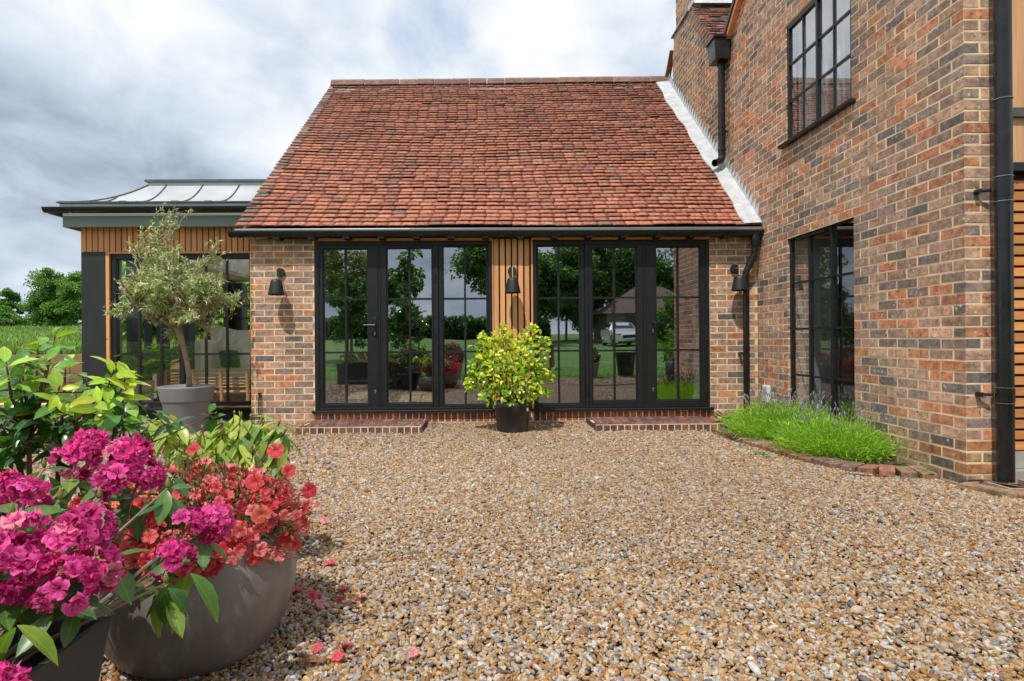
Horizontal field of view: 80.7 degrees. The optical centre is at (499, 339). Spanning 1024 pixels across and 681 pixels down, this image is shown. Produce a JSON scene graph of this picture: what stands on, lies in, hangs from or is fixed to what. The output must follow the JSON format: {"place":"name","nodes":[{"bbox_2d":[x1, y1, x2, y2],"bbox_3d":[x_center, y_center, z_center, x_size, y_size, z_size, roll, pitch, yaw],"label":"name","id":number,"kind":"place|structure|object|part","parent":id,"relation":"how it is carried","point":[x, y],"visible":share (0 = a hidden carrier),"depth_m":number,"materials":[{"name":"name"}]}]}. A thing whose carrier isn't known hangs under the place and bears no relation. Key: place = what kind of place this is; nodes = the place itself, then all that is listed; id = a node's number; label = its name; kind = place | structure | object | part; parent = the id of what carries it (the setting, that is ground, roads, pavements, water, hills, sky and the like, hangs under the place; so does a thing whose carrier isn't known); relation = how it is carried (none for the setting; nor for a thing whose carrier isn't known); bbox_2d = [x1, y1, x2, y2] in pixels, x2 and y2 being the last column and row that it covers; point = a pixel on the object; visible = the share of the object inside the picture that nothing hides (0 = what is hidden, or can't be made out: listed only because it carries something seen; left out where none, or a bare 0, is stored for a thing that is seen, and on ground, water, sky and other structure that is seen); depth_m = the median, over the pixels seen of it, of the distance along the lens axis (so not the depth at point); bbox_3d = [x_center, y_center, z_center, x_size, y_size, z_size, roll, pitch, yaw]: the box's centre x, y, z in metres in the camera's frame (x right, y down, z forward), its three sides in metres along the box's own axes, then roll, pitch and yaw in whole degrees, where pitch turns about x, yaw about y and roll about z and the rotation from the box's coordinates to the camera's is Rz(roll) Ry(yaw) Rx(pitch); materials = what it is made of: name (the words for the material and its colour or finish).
{"place":"outdoors","nodes":[
{"label":"outdoors","id":0,"kind":"place"},
{"bbox_2d":[0,336,156,392],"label":"meadow","id":1,"kind":"structure","parent":0,"point":[2,371],"depth_m":12.18,"materials":[{"name":"plant"}]},
{"bbox_2d":[0,318,12,326],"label":"tree","id":2,"kind":"object","parent":1,"relation":"on","point":[6,322],"visible":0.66,"depth_m":48.73,"materials":[{"name":"green plant"}]},
{"bbox_2d":[0,288,23,314],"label":"tree","id":3,"kind":"object","parent":1,"relation":"on","point":[11,298],"visible":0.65,"depth_m":58.77,"materials":[{"name":"green plant"}]},
{"bbox_2d":[0,305,28,326],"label":"tree","id":4,"kind":"object","parent":1,"relation":"on","point":[18,320],"visible":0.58,"depth_m":54.29,"materials":[{"name":"green plant"}]},
{"bbox_2d":[16,267,79,326],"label":"tree","id":5,"kind":"object","parent":1,"relation":"on","point":[42,298],"visible":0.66,"depth_m":58.19,"materials":[{"name":"green plant"}]},
{"bbox_2d":[20,319,81,326],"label":"thicket","id":6,"kind":"object","parent":1,"relation":"on","point":[22,325],"visible":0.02,"depth_m":61.67,"materials":[{"name":"green plant"}]},
{"bbox_2d":[52,271,81,325],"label":"tree","id":7,"kind":"object","parent":1,"relation":"on","point":[69,291],"visible":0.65,"depth_m":57.31,"materials":[{"name":"green plant"}]},
{"bbox_2d":[0,324,204,359],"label":"meadow grass","id":8,"kind":"structure","parent":1,"relation":"on","point":[10,337],"depth_m":19.78,"materials":[{"name":"green plant"}]},
{"bbox_2d":[122,261,200,341],"bbox_3d":[-8.654,-0.912,15.002,2.488,2.949,2.578,0,0,-44],"label":"hedge tree","id":9,"kind":"object","parent":1,"relation":"on","point":[142,315],"visible":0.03,"depth_m":14.35,"materials":[{"name":"green plant"}]},
{"bbox_2d":[170,272,248,339],"bbox_3d":[-7.358,-0.731,15.344,2.479,2.617,2.781,0,0,-18],"label":"hedge tree","id":10,"kind":"object","parent":1,"relation":"on","point":[198,331],"visible":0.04,"depth_m":14.74,"materials":[{"name":"green plant"}]},
{"bbox_2d":[236,282,249,329],"bbox_3d":[-6.046,-0.882,15.983,2.760,2.852,2.886,0,0,-40],"label":"hedge tree","id":11,"kind":"object","parent":1,"relation":"on","point":[248,316],"depth_m":14.78,"materials":[{"name":"green plant"}]},
{"bbox_2d":[0,392,156,401],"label":"ground","id":12,"kind":"structure","parent":0,"point":[155,394],"depth_m":11.74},
{"bbox_2d":[9,354,178,391],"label":"sleeper wall","id":13,"kind":"structure","parent":12,"relation":"on","point":[73,369],"depth_m":12.07,"materials":[{"name":"brown wood"}]},
{"bbox_2d":[227,72,764,424],"bbox_3d":[-0.057,-1.865,11.003,6.150,5.770,8.396,0,0,-1],"label":"brick extension","id":14,"kind":"object","parent":12,"relation":"on","point":[412,221],"visible":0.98,"depth_m":7.59,"materials":[{"name":"brick"}]},
{"bbox_2d":[257,393,260,422],"bbox_3d":[-2.767,0.791,6.928,0.030,0.342,0.054,0,0,-1],"label":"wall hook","id":15,"kind":"object","parent":14,"relation":"attached to","point":[259,394],"depth_m":6.92,"materials":[{"name":"black metal"}]},
{"bbox_2d":[268,268,284,294],"bbox_3d":[-2.529,-0.659,6.838,0.184,0.318,0.240,0,0,-1],"label":"wall lamp","id":16,"kind":"object","parent":14,"relation":"attached to","point":[276,287],"visible":1,"depth_m":6.76,"materials":[{"name":"metal"}]},
{"bbox_2d":[317,246,378,407],"bbox_3d":[-1.756,-0.142,6.984,0.699,1.882,0.119,0,0,-1],"label":"door","id":17,"kind":"structure","parent":14,"relation":"in","point":[372,298],"depth_m":6.99,"materials":[{"name":"black metal"}]},
{"bbox_2d":[344,391,391,402],"bbox_3d":[-1.668,0.762,7.594,0.560,0.202,0.600,0,0,-1],"label":"jute cushion","id":18,"kind":"object","parent":14,"relation":"on","point":[358,397],"visible":0.35,"depth_m":7.36,"materials":[{"name":"beige fabric"}]},
{"bbox_2d":[380,245,435,407],"bbox_3d":[-1.066,-0.147,7.018,0.639,1.882,0.074,0,0,-1],"label":"door","id":19,"kind":"structure","parent":14,"relation":"in","point":[385,403],"depth_m":7.00,"materials":[{"name":"black metal"}]},
{"bbox_2d":[392,391,431,401],"bbox_3d":[-1.046,0.758,7.484,0.600,0.202,0.600,0,0,-1],"label":"jute cushion","id":20,"kind":"object","parent":14,"relation":"on","point":[418,396],"visible":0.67,"depth_m":7.26,"materials":[{"name":"beige fabric"}]},
{"bbox_2d":[505,267,520,293],"bbox_3d":[0.145,-0.682,6.881,0.184,0.318,0.240,0,0,-1],"label":"wall lamp","id":21,"kind":"object","parent":14,"relation":"attached to","point":[512,285],"visible":1,"depth_m":6.80,"materials":[{"name":"metal"}]},
{"bbox_2d":[586,244,643,405],"bbox_3d":[1.349,-0.165,7.057,0.667,1.882,0.074,0,0,-1],"label":"door","id":22,"kind":"structure","parent":14,"relation":"in","point":[639,400],"depth_m":7.04,"materials":[{"name":"black metal"}]},
{"bbox_2d":[645,244,706,404],"bbox_3d":[2.065,-0.170,7.046,0.713,1.882,0.119,0,0,-1],"label":"door","id":23,"kind":"structure","parent":14,"relation":"in","point":[650,249],"depth_m":7.05,"materials":[{"name":"black metal"}]},
{"bbox_2d":[730,264,747,290],"bbox_3d":[2.745,-0.713,6.923,0.184,0.318,0.240,0,0,-1],"label":"wall lamp","id":24,"kind":"object","parent":14,"relation":"attached to","point":[739,283],"visible":1,"depth_m":6.85,"materials":[{"name":"metal"}]},
{"bbox_2d":[665,0,1023,483],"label":"house","id":25,"kind":"structure","parent":12,"relation":"on","point":[865,147],"depth_m":4.79,"materials":[{"name":"brick"}]},
{"bbox_2d":[762,385,770,402],"bbox_3d":[3.000,0.619,6.769,0.056,0.200,0.140,0,0,-1],"label":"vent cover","id":26,"kind":"object","parent":25,"relation":"attached to","point":[767,388],"visible":0.63,"depth_m":6.71,"materials":[{"name":"white plastic"}]},
{"bbox_2d":[777,0,855,148],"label":"window","id":27,"kind":"structure","parent":25,"relation":"in","point":[823,37],"depth_m":5.84,"materials":[{"name":"black glass"}]},
{"bbox_2d":[789,217,854,424],"bbox_3d":[3.073,-0.105,5.758,0.052,1.966,1.153,0,0,-1],"label":"window","id":28,"kind":"structure","parent":25,"relation":"in","point":[834,379],"depth_m":5.93,"materials":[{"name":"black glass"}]},
{"bbox_2d":[836,305,851,412],"bbox_3d":[3.758,0.228,7.029,0.460,1.230,0.465,0,0,-1],"label":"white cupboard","id":29,"kind":"object","parent":25,"relation":"on","point":[843,358],"visible":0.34,"depth_m":6.80,"materials":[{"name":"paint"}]},
{"bbox_3d":[3.762,0.223,6.804,0.420,1.180,0.014,0,0,-1],"label":"door","id":30,"kind":"part","parent":29,"relation":"part of","materials":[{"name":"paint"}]},
{"bbox_2d":[836,329,854,353],"bbox_3d":[4.294,0.337,6.849,1.497,1.005,1.046,0,0,19],"label":"indoor palm","id":31,"kind":"object","parent":25,"relation":"on","point":[852,349],"visible":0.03,"depth_m":6.76,"materials":[{"name":"plant"}]},
{"bbox_2d":[1012,0,1023,483],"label":"timber annex","id":32,"kind":"object","parent":25,"relation":"attached to","point":[1018,73],"depth_m":4.14,"materials":[{"name":"wood"}]},
{"bbox_2d":[75,343,195,407],"bbox_3d":[-4.841,0.488,8.120,1.348,0.873,1.452,0,0,-22],"label":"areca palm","id":33,"kind":"object","parent":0,"point":[150,365],"visible":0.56,"depth_m":8.03,"materials":[{"name":"plant"}]},
{"bbox_2d":[195,325,249,394],"bbox_3d":[-4.241,0.340,9.707,1.070,1.160,0.750,0,0,-1],"label":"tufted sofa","id":34,"kind":"object","parent":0,"point":[239,341],"visible":0.48,"depth_m":9.89,"materials":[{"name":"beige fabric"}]},
{"bbox_2d":[330,337,344,402],"bbox_3d":[-2.448,0.417,8.036,0.600,0.900,0.650,0,0,-1],"label":"chair","id":35,"kind":"object","parent":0,"point":[337,372],"visible":0.23,"depth_m":8.02,"materials":[{"name":"fabric"}]},
{"bbox_2d":[0,0,676,322],"label":"sky","id":36,"kind":"structure","parent":0,"point":[99,99],"materials":[{"name":"white"}]},
{"bbox_2d":[333,357,405,400],"bbox_3d":[-1.935,0.569,8.570,1.100,0.590,0.700,0,0,-1],"label":"table","id":37,"kind":"object","parent":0,"point":[393,379],"visible":0.56,"depth_m":8.30,"materials":[{"name":"brown paint"}]},
{"bbox_2d":[0,414,1023,680],"bbox_3d":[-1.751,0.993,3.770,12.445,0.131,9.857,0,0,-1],"label":"gravel","id":38,"kind":"structure","parent":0,"point":[622,486],"depth_m":2.60,"materials":[{"name":"beige gravel"}]},
{"bbox_2d":[0,469,9,517],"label":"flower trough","id":39,"kind":"object","parent":38,"relation":"on","point":[2,513],"visible":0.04,"depth_m":2.13,"materials":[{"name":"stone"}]},
{"bbox_2d":[0,403,45,407],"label":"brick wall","id":40,"kind":"structure","parent":38,"relation":"on","point":[3,406],"depth_m":8.05,"materials":[{"name":"brick"}]},
{"bbox_2d":[0,326,234,616],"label":"glossy camellia","id":41,"kind":"object","parent":38,"relation":"on","point":[24,417],"visible":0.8,"depth_m":2.08,"materials":[{"name":"plant"}]},
{"bbox_2d":[0,427,235,680],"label":"potted rhododendron","id":42,"kind":"object","parent":38,"relation":"on","point":[52,645],"visible":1,"depth_m":1.26,"materials":[{"name":"plant"}]},
{"bbox_2d":[41,179,265,420],"bbox_3d":[-4.215,-0.515,9.502,2.582,3.190,4.721,0,0,-1],"label":"garden room","id":43,"kind":"object","parent":38,"relation":"on","point":[106,227],"visible":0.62,"depth_m":7.45,"materials":[{"name":"grey glass"}]},
{"bbox_2d":[111,253,250,410],"bbox_3d":[-4.030,-0.089,7.451,2.285,1.939,0.170,0,0,-1],"label":"window","id":44,"kind":"structure","parent":43,"relation":"in","point":[115,322],"depth_m":7.48,"materials":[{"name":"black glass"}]},
{"bbox_2d":[164,369,249,400],"bbox_3d":[-3.991,0.664,8.596,1.269,0.510,0.725,0,0,-1],"label":"bench","id":45,"kind":"object","parent":43,"relation":"on","point":[220,383],"visible":0.33,"depth_m":8.27,"materials":[{"name":"brown wood"}]},
{"bbox_2d":[102,203,249,433],"bbox_3d":[-3.597,-0.239,6.541,1.296,2.530,1.264,0,0,-1],"label":"potted olive tree","id":46,"kind":"object","parent":38,"relation":"on","point":[190,297],"visible":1,"depth_m":6.42,"materials":[{"name":"green plant"}]},
{"bbox_2d":[39,442,316,680],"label":"potted azalea","id":47,"kind":"object","parent":38,"relation":"on","point":[252,581],"visible":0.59,"depth_m":1.75,"materials":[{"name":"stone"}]},
{"bbox_2d":[129,410,302,506],"bbox_3d":[-1.202,0.659,2.571,0.600,0.698,0.512,0,0,34],"label":"drooping rhododendron","id":48,"kind":"object","parent":38,"relation":"on","point":[227,443],"visible":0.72,"depth_m":2.51,"materials":[{"name":"plant"}]},
{"bbox_2d":[293,584,302,591],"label":"fallen flower","id":49,"kind":"object","parent":38,"relation":"on","point":[296,587],"visible":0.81,"depth_m":2.33,"materials":[{"name":"red plant"}]},
{"bbox_2d":[299,655,322,661],"bbox_3d":[-0.566,0.962,1.804,0.068,0.012,0.049,0,0,-27],"label":"fallen leaf","id":50,"kind":"object","parent":38,"relation":"on","point":[310,658],"visible":1,"depth_m":1.80,"materials":[{"name":"orange plant"}]},
{"bbox_2d":[306,589,319,600],"bbox_3d":[-0.707,0.968,2.283,0.049,0.028,0.046,-7,45,-26],"label":"fallen flower","id":51,"kind":"object","parent":38,"relation":"on","point":[311,594],"visible":0.98,"depth_m":2.28,"materials":[{"name":"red plant"}]},
{"bbox_2d":[311,642,323,653],"bbox_3d":[-0.573,0.967,1.888,0.038,0.022,0.041,-22,25,-14],"label":"fallen flower","id":52,"kind":"object","parent":38,"relation":"on","point":[317,648],"visible":1,"depth_m":1.89,"materials":[{"name":"pink plant"}]},
{"bbox_2d":[315,599,328,608],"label":"fallen flower","id":53,"kind":"object","parent":38,"relation":"on","point":[319,604],"visible":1,"depth_m":2.19,"materials":[{"name":"pink plant"}]},
{"bbox_2d":[319,517,329,523],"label":"fallen flower","id":54,"kind":"object","parent":38,"relation":"on","point":[324,520],"visible":1,"depth_m":3.21,"materials":[{"name":"pink plant"}]},
{"bbox_2d":[323,559,335,564],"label":"fallen flower","id":55,"kind":"object","parent":38,"relation":"on","point":[330,561],"visible":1,"depth_m":2.60,"materials":[{"name":"pink plant"}]},
{"bbox_2d":[331,650,344,660],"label":"fallen flower","id":56,"kind":"object","parent":38,"relation":"on","point":[338,656],"visible":1,"depth_m":1.83,"materials":[{"name":"pink plant"}]},
{"bbox_2d":[335,596,344,600],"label":"fallen flower","id":57,"kind":"object","parent":38,"relation":"on","point":[340,598],"visible":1,"depth_m":2.25,"materials":[{"name":"red plant"}]},
{"bbox_2d":[338,582,348,591],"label":"fallen flower","id":58,"kind":"object","parent":38,"relation":"on","point":[343,586],"visible":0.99,"depth_m":2.35,"materials":[{"name":"red plant"}]},
{"bbox_2d":[339,639,352,645],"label":"fallen flower","id":59,"kind":"object","parent":38,"relation":"on","point":[345,643],"visible":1,"depth_m":1.90,"materials":[{"name":"pink plant"}]},
{"bbox_2d":[295,419,427,434],"bbox_3d":[-1.480,0.968,6.623,1.314,0.106,0.695,0,0,-1],"label":"brick step","id":60,"kind":"object","parent":38,"relation":"on","point":[342,426],"visible":0.91,"depth_m":6.37,"materials":[{"name":"red brick"}]},
{"bbox_2d":[408,646,418,657],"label":"fallen flower","id":61,"kind":"object","parent":38,"relation":"on","point":[412,652],"visible":1,"depth_m":1.85,"materials":[{"name":"pink plant"}]},
{"bbox_2d":[463,321,555,432],"bbox_3d":[0.100,0.401,6.410,0.848,1.197,0.769,0,0,39],"label":"potted camellia","id":62,"kind":"object","parent":38,"relation":"on","point":[512,410],"visible":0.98,"depth_m":6.33,"materials":[{"name":"plant"}]},
{"bbox_2d":[586,416,723,431],"bbox_3d":[1.682,0.945,6.674,1.359,0.106,0.695,0,0,-1],"label":"brick step","id":63,"kind":"object","parent":38,"relation":"on","point":[668,423],"visible":0.91,"depth_m":6.43,"materials":[{"name":"red brick"}]},
{"bbox_2d":[710,410,737,428],"bbox_3d":[2.503,0.890,6.657,0.320,0.210,0.270,0,0,-1],"label":"fern","id":64,"kind":"object","parent":38,"relation":"on","point":[718,415],"visible":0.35,"depth_m":6.67,"materials":[{"name":"green plant"}]},
{"bbox_2d":[753,451,770,456],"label":"weed","id":65,"kind":"object","parent":38,"relation":"on","point":[755,452],"visible":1,"depth_m":5.01,"materials":[{"name":"green plant"}]},
{"bbox_2d":[713,384,845,444],"bbox_3d":[2.692,0.734,5.781,1.288,0.569,1.365,0,0,-1],"label":"lavender","id":66,"kind":"object","parent":38,"relation":"on","point":[758,421],"visible":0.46,"depth_m":5.66,"materials":[{"name":"green plant"}]},
{"bbox_2d":[717,430,937,478],"bbox_3d":[2.497,0.949,5.043,0.487,0.081,2.097,0,0,-20],"label":"brick edging","id":67,"kind":"object","parent":38,"relation":"on","point":[884,470],"visible":0.7,"depth_m":4.46,"materials":[{"name":"red brick"}]},
{"bbox_2d":[844,473,889,476],"bbox_3d":[2.545,0.964,4.231,0.402,0.034,0.046,0,0,16],"label":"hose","id":68,"kind":"object","parent":38,"relation":"on","point":[867,475],"visible":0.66,"depth_m":4.21,"materials":[{"name":"grey"}]},
{"bbox_2d":[847,459,938,476],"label":"soil","id":69,"kind":"structure","parent":38,"relation":"on","point":[885,462],"depth_m":4.63,"materials":[{"name":"brown soil"}]},
{"bbox_2d":[760,399,903,463],"bbox_3d":[2.758,0.765,4.958,1.046,0.549,1.088,0,0,-31],"label":"lavender","id":70,"kind":"object","parent":69,"relation":"on","point":[842,440],"visible":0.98,"depth_m":4.78,"materials":[{"name":"green plant"}]},
{"bbox_2d":[895,442,909,465],"bbox_3d":[2.993,0.863,4.463,0.096,0.186,0.101,0,0,-22],"label":"weed","id":71,"kind":"object","parent":69,"relation":"on","point":[902,455],"visible":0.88,"depth_m":4.46,"materials":[{"name":"green plant"}]},
{"bbox_2d":[958,479,1023,498],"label":"drain surround","id":72,"kind":"object","parent":38,"relation":"on","point":[992,489],"visible":0.63,"depth_m":3.75,"materials":[{"name":"stone"}]},
{"bbox_2d":[959,479,1023,487],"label":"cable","id":73,"kind":"object","parent":72,"relation":"on","point":[1000,483],"visible":0.81,"depth_m":3.87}
]}

